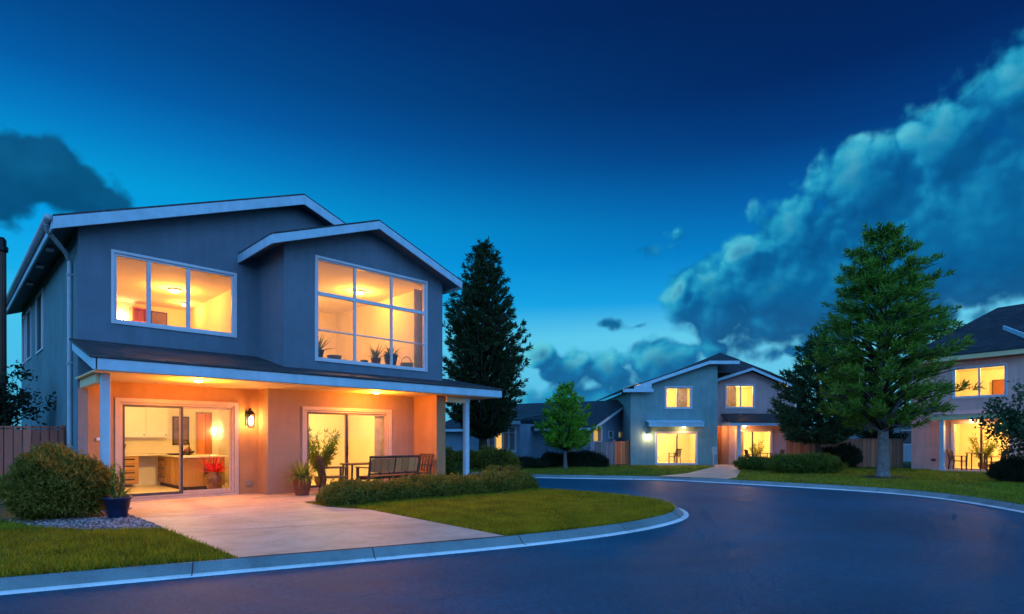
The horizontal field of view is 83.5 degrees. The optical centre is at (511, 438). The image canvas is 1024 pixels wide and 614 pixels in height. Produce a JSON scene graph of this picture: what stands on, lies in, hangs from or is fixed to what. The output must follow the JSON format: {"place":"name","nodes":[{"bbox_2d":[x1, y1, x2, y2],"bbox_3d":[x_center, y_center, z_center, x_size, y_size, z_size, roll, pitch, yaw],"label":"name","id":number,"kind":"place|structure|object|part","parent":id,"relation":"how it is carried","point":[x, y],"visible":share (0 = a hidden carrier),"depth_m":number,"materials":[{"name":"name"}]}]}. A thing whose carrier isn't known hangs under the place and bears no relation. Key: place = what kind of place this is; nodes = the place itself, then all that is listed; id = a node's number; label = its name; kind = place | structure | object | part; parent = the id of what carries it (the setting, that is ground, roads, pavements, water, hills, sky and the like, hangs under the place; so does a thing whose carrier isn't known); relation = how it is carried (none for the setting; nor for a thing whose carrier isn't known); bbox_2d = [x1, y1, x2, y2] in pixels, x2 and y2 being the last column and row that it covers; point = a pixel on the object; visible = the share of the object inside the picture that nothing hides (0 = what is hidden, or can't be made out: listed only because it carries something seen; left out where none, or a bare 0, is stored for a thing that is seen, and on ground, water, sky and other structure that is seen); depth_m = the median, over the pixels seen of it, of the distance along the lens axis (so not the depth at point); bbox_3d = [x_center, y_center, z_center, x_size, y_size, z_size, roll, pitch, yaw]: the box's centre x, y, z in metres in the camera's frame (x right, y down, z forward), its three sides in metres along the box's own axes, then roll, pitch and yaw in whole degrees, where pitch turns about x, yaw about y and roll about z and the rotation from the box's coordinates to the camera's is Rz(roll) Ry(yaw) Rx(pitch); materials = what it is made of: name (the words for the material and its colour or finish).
{"place":"outdoors","nodes":[
{"label":"outdoors","id":0,"kind":"place"},
{"bbox_2d":[130,306,145,322],"bbox_3d":[-11.185,-2.750,17.196,0.400,2.300,0.330,0,0,-45],"label":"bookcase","id":1,"kind":"object","parent":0,"point":[137,314],"visible":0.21,"depth_m":17.22,"materials":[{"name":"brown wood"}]},
{"bbox_2d":[158,454,227,489],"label":"kitchen island","id":2,"kind":"structure","parent":0,"point":[168,472],"depth_m":15.09,"materials":[{"name":"brown wood"}]},
{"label":"door","id":3,"kind":"part","parent":2,"relation":"part of","materials":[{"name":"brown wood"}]},
{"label":"door","id":4,"kind":"part","parent":2,"relation":"part of","materials":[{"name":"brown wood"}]},
{"bbox_2d":[183,447,194,454],"bbox_3d":[-8.883,0.345,15.729,0.340,0.230,0.340,0,0,-45],"label":"fruit bowl","id":5,"kind":"object","parent":2,"relation":"on","point":[186,451],"visible":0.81,"depth_m":15.65,"materials":[{"name":"ceramic"}]},
{"bbox_2d":[128,492,503,556],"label":"driveway","id":6,"kind":"structure","parent":0,"point":[246,539],"depth_m":9.12,"materials":[{"name":"concrete"}]},
{"bbox_2d":[275,457,321,495],"bbox_3d":[-5.145,0.899,13.992,1.294,0.979,1.284,0,0,29],"label":"potted plant","id":7,"kind":"object","parent":6,"relation":"on","point":[302,478],"visible":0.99,"depth_m":13.83,"materials":[{"name":"green plant"}]},
{"bbox_2d":[315,456,347,491],"bbox_3d":[-4.523,0.914,14.380,0.685,0.953,0.570,0,0,-31],"label":"garden armchair","id":8,"kind":"object","parent":6,"relation":"on","point":[321,467],"visible":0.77,"depth_m":14.27,"materials":[{"name":"brown wood"}]},
{"bbox_2d":[340,462,390,480],"bbox_3d":[-3.877,1.023,15.290,1.240,0.731,0.600,0,0,-45],"label":"patio table","id":9,"kind":"object","parent":6,"relation":"on","point":[362,463],"visible":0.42,"depth_m":14.92,"materials":[{"name":"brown wood"}]},
{"bbox_2d":[355,455,420,479],"bbox_3d":[-3.176,0.914,14.802,1.540,0.956,0.702,0,0,-45],"label":"garden bench","id":10,"kind":"object","parent":6,"relation":"on","point":[390,465],"visible":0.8,"depth_m":14.58,"materials":[{"name":"brown wood"}]},
{"bbox_2d":[403,453,433,473],"bbox_3d":[-2.608,0.914,16.004,0.570,0.953,0.685,0,0,36],"label":"garden armchair","id":11,"kind":"object","parent":6,"relation":"on","point":[430,456],"visible":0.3,"depth_m":16.14,"materials":[{"name":"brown wood"}]},
{"bbox_2d":[0,491,663,577],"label":"lawn ground","id":12,"kind":"structure","parent":0,"point":[3,514],"depth_m":7.77,"materials":[{"name":"green plant"}]},
{"bbox_2d":[0,237,8,473],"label":"utility pole","id":13,"kind":"object","parent":12,"relation":"on","point":[4,249],"visible":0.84,"depth_m":15.96,"materials":[{"name":"brown wood"}]},
{"bbox_2d":[0,359,56,445],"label":"tree","id":14,"kind":"object","parent":12,"relation":"on","point":[9,410],"visible":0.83,"depth_m":13.88,"materials":[{"name":"green plant"}]},
{"bbox_2d":[0,425,65,503],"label":"fence","id":15,"kind":"object","parent":12,"relation":"on","point":[16,441],"visible":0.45,"depth_m":12.23,"materials":[{"name":"brown wood"}]},
{"bbox_2d":[0,520,237,577],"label":"grass","id":16,"kind":"structure","parent":12,"relation":"on","point":[116,543],"depth_m":7.09,"materials":[{"name":"green plant"}]},
{"bbox_2d":[7,193,502,511],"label":"house","id":17,"kind":"structure","parent":12,"relation":"on","point":[268,286],"depth_m":14.23,"materials":[{"name":"paint"}]},
{"bbox_2d":[22,315,24,364],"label":"window","id":18,"kind":"structure","parent":17,"relation":"in","point":[23,317],"depth_m":19.22,"materials":[{"name":"white glass"}]},
{"bbox_2d":[26,306,31,361],"bbox_3d":[-15.395,-3.300,18.338,0.135,1.600,1.300,0,0,-45],"label":"window","id":19,"kind":"structure","parent":17,"relation":"in","point":[30,308],"depth_m":17.86,"materials":[{"name":"white glass"}]},
{"bbox_2d":[35,287,43,354],"bbox_3d":[-13.415,-3.300,16.359,0.135,1.700,1.500,0,0,-45],"label":"window","id":20,"kind":"structure","parent":17,"relation":"in","point":[42,289],"depth_m":16.33,"materials":[{"name":"white glass"}]},
{"bbox_2d":[125,453,165,483],"bbox_3d":[-10.674,0.860,16.063,2.220,0.820,0.655,0,0,-45],"label":"base cabinet","id":21,"kind":"object","parent":17,"relation":"on","point":[132,468],"visible":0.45,"depth_m":15.84,"materials":[{"name":"brown wood"}]},
{"bbox_2d":[125,407,166,437],"bbox_3d":[-10.724,-0.520,16.232,1.650,1.000,0.365,0,0,-45],"label":"wall cupboard","id":22,"kind":"object","parent":17,"relation":"attached to","point":[145,422],"depth_m":16.33,"materials":[{"name":"beige wood"}]},
{"bbox_2d":[125,407,145,436],"bbox_3d":[-10.602,-0.520,16.128,0.530,0.980,0.042,0,0,-45],"label":"door","id":23,"kind":"structure","parent":22,"relation":"in","point":[135,417],"depth_m":16.14,"materials":[{"name":"beige wood"}]},
{"bbox_2d":[146,407,166,436],"bbox_3d":[-10.220,-0.520,16.507,0.042,0.980,0.530,0,0,45],"label":"door","id":24,"kind":"structure","parent":22,"relation":"in","point":[156,418],"depth_m":16.50,"materials":[{"name":"beige wood"}]},
{"bbox_2d":[151,311,166,324],"bbox_3d":[-10.892,-3.500,17.709,0.040,0.800,0.440,0,0,45],"label":"picture","id":25,"kind":"object","parent":17,"relation":"attached to","point":[158,317],"visible":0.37,"depth_m":17.69,"materials":[{"name":"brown wood"}]},
{"bbox_2d":[167,288,180,292],"bbox_3d":[-9.180,-4.000,15.601,0.336,0.100,0.336,0,0,-45],"label":"ceiling lamp","id":26,"kind":"object","parent":17,"relation":"attached to","point":[174,290],"visible":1,"depth_m":15.51,"materials":[{"name":"white glass"}]},
{"bbox_2d":[111,249,236,337],"bbox_3d":[-7.727,-3.265,13.257,2.580,1.590,0.130,0,0,-45],"label":"window","id":27,"kind":"structure","parent":17,"relation":"in","point":[114,253],"depth_m":13.06,"materials":[{"name":"white plastic"}]},
{"bbox_2d":[115,397,238,501],"bbox_3d":[-7.694,0.255,13.301,2.550,2.270,0.155,0,0,-45],"label":"sliding door","id":28,"kind":"structure","parent":17,"relation":"in","point":[120,403],"depth_m":13.31,"materials":[{"name":"white plastic"}]},
{"bbox_2d":[172,416,188,444],"bbox_3d":[-9.951,-0.225,17.235,0.440,0.850,0.040,0,0,-45],"label":"picture","id":29,"kind":"object","parent":17,"relation":"attached to","point":[175,430],"visible":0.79,"depth_m":17.19,"materials":[{"name":"brown wood"}]},
{"bbox_2d":[198,414,209,453],"bbox_3d":[-9.502,0.300,17.698,0.350,2.100,0.020,0,0,-45],"label":"interior door","id":30,"kind":"structure","parent":17,"relation":"in","point":[203,419],"depth_m":17.68,"materials":[{"name":"brown wood"}]},
{"bbox_2d":[190,452,228,488],"bbox_3d":[-7.542,0.795,14.614,1.340,1.109,1.304,0,0,0],"label":"potted plant","id":31,"kind":"object","parent":17,"relation":"on","point":[214,478],"visible":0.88,"depth_m":14.39,"materials":[{"name":"red plant"}]},
{"bbox_2d":[245,408,254,427],"bbox_3d":[-6.497,-0.501,14.233,0.210,0.502,0.287,0,0,-45],"label":"wall lantern","id":32,"kind":"object","parent":17,"relation":"attached to","point":[249,413],"depth_m":14.19,"materials":[{"name":"black metal"}]},
{"bbox_2d":[318,334,331,357],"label":"potted plant","id":33,"kind":"object","parent":17,"relation":"on","point":[320,351],"visible":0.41,"depth_m":14.37,"materials":[{"name":"green plant"}]},
{"bbox_2d":[309,426,341,484],"bbox_3d":[-5.341,0.486,16.067,1.215,1.727,1.158,0,0,-27],"label":"potted plant","id":34,"kind":"object","parent":17,"relation":"on","point":[327,453],"visible":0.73,"depth_m":15.89,"materials":[{"name":"green plant"}]},
{"bbox_2d":[326,355,341,359],"bbox_3d":[-4.577,-2.020,14.760,0.374,0.200,0.380,0,0,45],"label":"bowl","id":35,"kind":"object","parent":17,"relation":"on","point":[334,356],"visible":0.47,"depth_m":14.61,"materials":[{"name":"ceramic"}]},
{"bbox_2d":[302,406,391,491],"bbox_3d":[-4.448,0.285,15.627,0.155,2.210,2.670,0,0,45],"label":"sliding door","id":36,"kind":"structure","parent":17,"relation":"in","point":[306,410],"depth_m":15.58,"materials":[{"name":"white plastic"}]},
{"bbox_2d":[356,290,364,294],"bbox_3d":[-4.619,-4.380,17.305,0.357,0.100,0.357,0,0,45],"label":"ceiling lamp","id":37,"kind":"object","parent":17,"relation":"attached to","point":[359,292],"visible":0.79,"depth_m":17.21,"materials":[{"name":"white glass"}]},
{"bbox_2d":[315,255,427,371],"bbox_3d":[-3.626,-3.165,15.137,0.130,2.570,3.360,0,0,45],"label":"window","id":38,"kind":"structure","parent":17,"relation":"in","point":[424,312],"depth_m":15.12,"materials":[{"name":"white plastic"}]},
{"bbox_2d":[362,343,386,363],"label":"potted plant","id":39,"kind":"object","parent":17,"relation":"on","point":[375,355],"visible":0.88,"depth_m":15.55,"materials":[{"name":"green plant"}]},
{"bbox_2d":[380,344,398,364],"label":"potted plant","id":40,"kind":"object","parent":17,"relation":"on","point":[387,357],"visible":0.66,"depth_m":15.84,"materials":[{"name":"green plant"}]},
{"bbox_2d":[400,356,412,366],"bbox_3d":[-3.007,-2.126,16.358,0.380,0.412,0.374,0,0,-45],"label":"basket","id":41,"kind":"object","parent":17,"relation":"on","point":[407,364],"visible":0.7,"depth_m":16.21,"materials":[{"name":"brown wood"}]},
{"bbox_2d":[314,468,538,506],"bbox_3d":[-1.689,1.100,14.067,6.387,0.740,1.628,0,0,-44],"label":"hedge","id":42,"kind":"object","parent":12,"relation":"on","point":[345,492],"visible":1,"depth_m":13.21,"materials":[{"name":"green plant"}]},
{"bbox_2d":[445,460,471,476],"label":"bush","id":43,"kind":"object","parent":12,"relation":"on","point":[455,468],"visible":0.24,"depth_m":17.31,"materials":[{"name":"green plant"}]},
{"bbox_2d":[306,487,676,535],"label":"grass","id":44,"kind":"structure","parent":12,"relation":"on","point":[537,517],"depth_m":11.05,"materials":[{"name":"green plant"}]},
{"bbox_2d":[481,464,523,471],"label":"bush","id":45,"kind":"object","parent":12,"relation":"on","point":[504,468],"visible":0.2,"depth_m":17.16,"materials":[{"name":"green plant"}]},
{"label":"gravel bed","id":46,"kind":"structure","parent":12,"relation":"on","visible":0},
{"bbox_2d":[0,441,119,521],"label":"bush","id":47,"kind":"object","parent":46,"relation":"on","point":[49,482],"visible":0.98,"depth_m":9.50,"materials":[{"name":"green plant"}]},
{"bbox_2d":[9,508,159,529],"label":"gravel","id":48,"kind":"structure","parent":46,"relation":"on","point":[93,522],"depth_m":9.34,"materials":[{"name":"grey gravel"}]},
{"bbox_2d":[97,460,134,517],"bbox_3d":[-6.817,0.868,10.014,0.658,1.024,0.730,0,0,11],"label":"potted plant","id":49,"kind":"object","parent":46,"relation":"on","point":[118,505],"visible":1,"depth_m":9.92,"materials":[{"name":"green plant"}]},
{"bbox_2d":[0,478,1023,613],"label":"street","id":50,"kind":"structure","parent":0,"point":[724,548],"depth_m":6.42,"materials":[{"name":"grey asphalt"}]},
{"bbox_2d":[0,490,683,590],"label":"kerb","id":51,"kind":"structure","parent":50,"relation":"on","point":[63,578],"depth_m":6.88,"materials":[{"name":"concrete"}]},
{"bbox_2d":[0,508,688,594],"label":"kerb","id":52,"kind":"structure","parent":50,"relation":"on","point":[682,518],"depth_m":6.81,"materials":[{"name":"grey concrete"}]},
{"bbox_2d":[472,472,1023,510],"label":"kerb","id":53,"kind":"structure","parent":50,"relation":"on","point":[1020,507],"depth_m":17.25,"materials":[{"name":"concrete"}]},
{"bbox_2d":[0,0,1023,437],"label":"sky","id":54,"kind":"structure","parent":0,"point":[660,187],"materials":[{"name":"blue"}]},
{"bbox_2d":[664,465,739,478],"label":"path","id":55,"kind":"structure","parent":0,"point":[724,471],"depth_m":22.55,"materials":[{"name":"concrete"}]},
{"bbox_2d":[469,449,1023,504],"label":"lawn ground","id":56,"kind":"structure","parent":0,"point":[906,464],"depth_m":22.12,"materials":[{"name":"green plant"}]},
{"bbox_2d":[445,444,520,469],"bbox_3d":[-1.486,0.872,25.482,4.032,1.300,1.429,0,0,16],"label":"hedge","id":57,"kind":"object","parent":56,"relation":"on","point":[483,459],"visible":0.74,"depth_m":25.03,"materials":[{"name":"green plant"}]},
{"bbox_2d":[442,235,532,449],"bbox_3d":[-1.370,-3.981,26.801,4.837,10.861,4.164,0,0,0],"label":"tree","id":58,"kind":"object","parent":56,"relation":"on","point":[475,342],"visible":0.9,"depth_m":26.09,"materials":[{"name":"green plant"}]},
{"bbox_2d":[513,455,551,468],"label":"bush","id":59,"kind":"object","parent":56,"relation":"on","point":[528,462],"visible":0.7,"depth_m":26.25,"materials":[{"name":"green plant"}]},
{"bbox_2d":[445,400,622,457],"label":"house","id":60,"kind":"structure","parent":56,"relation":"on","point":[523,436],"depth_m":30.63,"materials":[{"name":"grey paint"}]},
{"bbox_2d":[487,426,515,451],"bbox_3d":[-0.532,0.040,29.874,1.800,1.380,0.130,0,0,31],"label":"bow window","id":61,"kind":"structure","parent":60,"relation":"in","point":[488,441],"depth_m":29.67,"materials":[{"name":"white glass"}]},
{"bbox_2d":[593,427,601,441],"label":"window","id":62,"kind":"structure","parent":60,"relation":"in","point":[600,427],"depth_m":29.99,"materials":[{"name":"white glass"}]},
{"bbox_2d":[533,379,602,468],"bbox_3d":[2.433,-0.637,26.490,2.735,4.173,2.614,0,0,-30],"label":"tree","id":63,"kind":"object","parent":56,"relation":"on","point":[572,420],"visible":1,"depth_m":26.09,"materials":[{"name":"green plant"}]},
{"bbox_2d":[540,447,609,466],"bbox_3d":[3.019,0.963,27.936,3.500,1.107,1.384,0,0,9],"label":"hedge","id":64,"kind":"object","parent":56,"relation":"on","point":[587,458],"visible":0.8,"depth_m":27.59,"materials":[{"name":"green plant"}]},
{"bbox_2d":[568,441,614,464],"bbox_3d":[4.031,0.775,29.449,2.876,1.250,0.175,0,0,-21],"label":"fence","id":65,"kind":"object","parent":56,"relation":"on","point":[606,448],"visible":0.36,"depth_m":29.71,"materials":[{"name":"grey wood"}]},
{"bbox_2d":[613,440,628,464],"bbox_3d":[5.748,0.735,30.137,0.884,1.330,0.153,0,0,-11],"label":"fence","id":66,"kind":"object","parent":56,"relation":"on","point":[621,452],"visible":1,"depth_m":30.07,"materials":[{"name":"brown wood"}]},
{"bbox_2d":[597,353,805,464],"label":"house","id":67,"kind":"structure","parent":56,"relation":"on","point":[713,405],"depth_m":30.02,"materials":[{"name":"grey paint"}]},
{"bbox_2d":[669,449,681,462],"bbox_3d":[8.774,0.952,30.864,0.467,0.781,0.562,0,0,-34],"label":"garden chair","id":68,"kind":"object","parent":67,"relation":"on","point":[679,452],"visible":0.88,"depth_m":30.81,"materials":[{"name":"brown wood"}]},
{"bbox_2d":[655,432,697,464],"bbox_3d":[8.600,0.520,30.035,2.220,1.740,0.130,0,0,0],"label":"sliding door","id":69,"kind":"structure","parent":67,"relation":"in","point":[696,433],"depth_m":29.97,"materials":[{"name":"white glass"}]},
{"bbox_2d":[665,386,691,408],"bbox_3d":[8.705,-2.120,30.030,1.450,1.200,0.120,0,0,0],"label":"window","id":70,"kind":"structure","parent":67,"relation":"in","point":[666,387],"depth_m":30.00,"materials":[{"name":"white glass"}]},
{"bbox_2d":[725,384,754,408],"bbox_3d":[12.395,-2.275,31.230,1.650,1.350,0.120,0,0,0],"label":"window","id":71,"kind":"structure","parent":67,"relation":"in","point":[753,385],"depth_m":31.21,"materials":[{"name":"white glass"}]},
{"bbox_2d":[734,430,772,460],"bbox_3d":[13.130,0.460,31.235,2.080,1.860,0.130,0,0,0],"label":"sliding door","id":72,"kind":"structure","parent":67,"relation":"in","point":[771,431],"depth_m":31.17,"materials":[{"name":"white glass"}]},
{"bbox_2d":[748,440,763,455],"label":"potted plant","id":73,"kind":"object","parent":67,"relation":"on","point":[758,450],"visible":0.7,"depth_m":32.16,"materials":[{"name":"green plant"}]},
{"bbox_2d":[732,454,771,469],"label":"bush","id":74,"kind":"object","parent":56,"relation":"on","point":[744,462],"visible":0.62,"depth_m":25.10,"materials":[{"name":"green plant"}]},
{"bbox_2d":[786,437,808,454],"bbox_3d":[14.428,0.635,28.994,1.033,1.530,0.175,0,0,32],"label":"fence","id":75,"kind":"object","parent":56,"relation":"on","point":[800,448],"visible":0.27,"depth_m":28.96,"materials":[{"name":"brown wood"}]},
{"bbox_2d":[761,452,848,473],"bbox_3d":[11.713,1.040,22.997,3.294,1.098,1.985,0,0,0],"label":"bush","id":76,"kind":"object","parent":56,"relation":"on","point":[812,462],"visible":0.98,"depth_m":22.44,"materials":[{"name":"green plant"}]},
{"bbox_2d":[767,333,868,453],"bbox_3d":[13.997,-1.823,26.692,4.825,6.545,4.198,0,0,0],"label":"tree","id":77,"kind":"object","parent":56,"relation":"on","point":[797,424],"visible":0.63,"depth_m":26.11,"materials":[{"name":"green plant"}]},
{"bbox_2d":[821,442,863,467],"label":"bush","id":78,"kind":"object","parent":56,"relation":"on","point":[851,455],"visible":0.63,"depth_m":27.02,"materials":[{"name":"green plant"}]},
{"bbox_2d":[810,438,902,467],"bbox_3d":[16.623,0.695,27.797,3.891,1.410,0.175,0,0,27],"label":"fence","id":79,"kind":"object","parent":56,"relation":"on","point":[895,452],"visible":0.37,"depth_m":27.40,"materials":[{"name":"brown wood"}]},
{"bbox_2d":[856,427,908,442],"bbox_3d":[19.307,-0.100,29.977,2.731,3.099,3.129,0,0,0],"label":"tree","id":80,"kind":"object","parent":56,"relation":"on","point":[865,434],"visible":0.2,"depth_m":29.67,"materials":[{"name":"green plant"}]},
{"bbox_2d":[855,475,913,478],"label":"mulch","id":81,"kind":"object","parent":56,"relation":"on","point":[873,476],"visible":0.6,"depth_m":20.28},
{"bbox_2d":[800,219,984,476],"bbox_3d":[13.289,-3.143,20.706,5.192,9.187,5.892,0,0,0],"label":"tree","id":82,"kind":"object","parent":56,"relation":"on","point":[875,401],"visible":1,"depth_m":19.71,"materials":[{"name":"green plant"}]},
{"bbox_2d":[899,304,1023,472],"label":"house","id":83,"kind":"structure","parent":56,"relation":"on","point":[996,352],"depth_m":24.61,"materials":[{"name":"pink paint"}]},
{"bbox_2d":[946,450,965,469],"bbox_3d":[18.760,0.908,24.195,0.501,0.839,0.603,0,0,-32],"label":"garden chair","id":84,"kind":"object","parent":83,"relation":"on","point":[950,455],"visible":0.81,"depth_m":24.28,"materials":[{"name":"brown wood"}]},
{"bbox_2d":[965,452,986,470],"bbox_3d":[19.108,0.960,23.627,0.720,0.730,0.720,0,0,-32],"label":"patio table","id":85,"kind":"object","parent":83,"relation":"on","point":[979,457],"visible":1,"depth_m":23.55,"materials":[{"name":"brown wood"}]},
{"bbox_2d":[952,363,1007,398],"bbox_3d":[19.442,-2.350,23.867,0.120,1.360,1.900,0,0,-31],"label":"window","id":86,"kind":"structure","parent":83,"relation":"in","point":[1005,365],"depth_m":23.84,"materials":[{"name":"white glass"}]},
{"bbox_2d":[951,420,1011,469],"bbox_3d":[19.476,0.325,23.821,0.130,2.090,2.090,0,0,-31],"label":"sliding door","id":87,"kind":"structure","parent":83,"relation":"in","point":[953,423],"depth_m":24.29,"materials":[{"name":"white glass"}]},
{"bbox_2d":[966,433,998,468],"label":"potted plant","id":88,"kind":"object","parent":83,"relation":"on","point":[990,448],"visible":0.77,"depth_m":24.75,"materials":[{"name":"green plant"}]},
{"bbox_2d":[986,450,1008,470],"bbox_3d":[19.472,0.908,23.034,0.502,0.839,0.603,0,0,-32],"label":"garden chair","id":89,"kind":"object","parent":83,"relation":"on","point":[1002,456],"visible":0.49,"depth_m":23.13,"materials":[{"name":"brown wood"}]},
{"bbox_2d":[992,379,1003,394],"bbox_3d":[22.444,-2.300,26.375,0.040,0.800,0.600,0,0,-32],"label":"picture","id":90,"kind":"object","parent":83,"relation":"attached to","point":[997,386],"visible":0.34,"depth_m":26.42,"materials":[{"name":"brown wood"}]},
{"bbox_2d":[970,379,1023,458],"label":"tree","id":91,"kind":"object","parent":56,"relation":"on","point":[1011,427],"visible":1,"depth_m":17.39,"materials":[{"name":"green plant"}]},
{"bbox_2d":[982,453,1023,482],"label":"bush","id":92,"kind":"object","parent":56,"relation":"on","point":[1009,469],"visible":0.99,"depth_m":18.10,"materials":[{"name":"green plant"}]},
{"bbox_2d":[827,416,910,460],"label":"house","id":93,"kind":"structure","parent":0,"point":[906,449],"depth_m":34.48,"materials":[{"name":"grey paint"}]},
{"bbox_2d":[901,430,910,444],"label":"window","id":94,"kind":"structure","parent":93,"relation":"in","point":[908,440],"depth_m":34.46,"materials":[{"name":"blue glass"}]}
]}

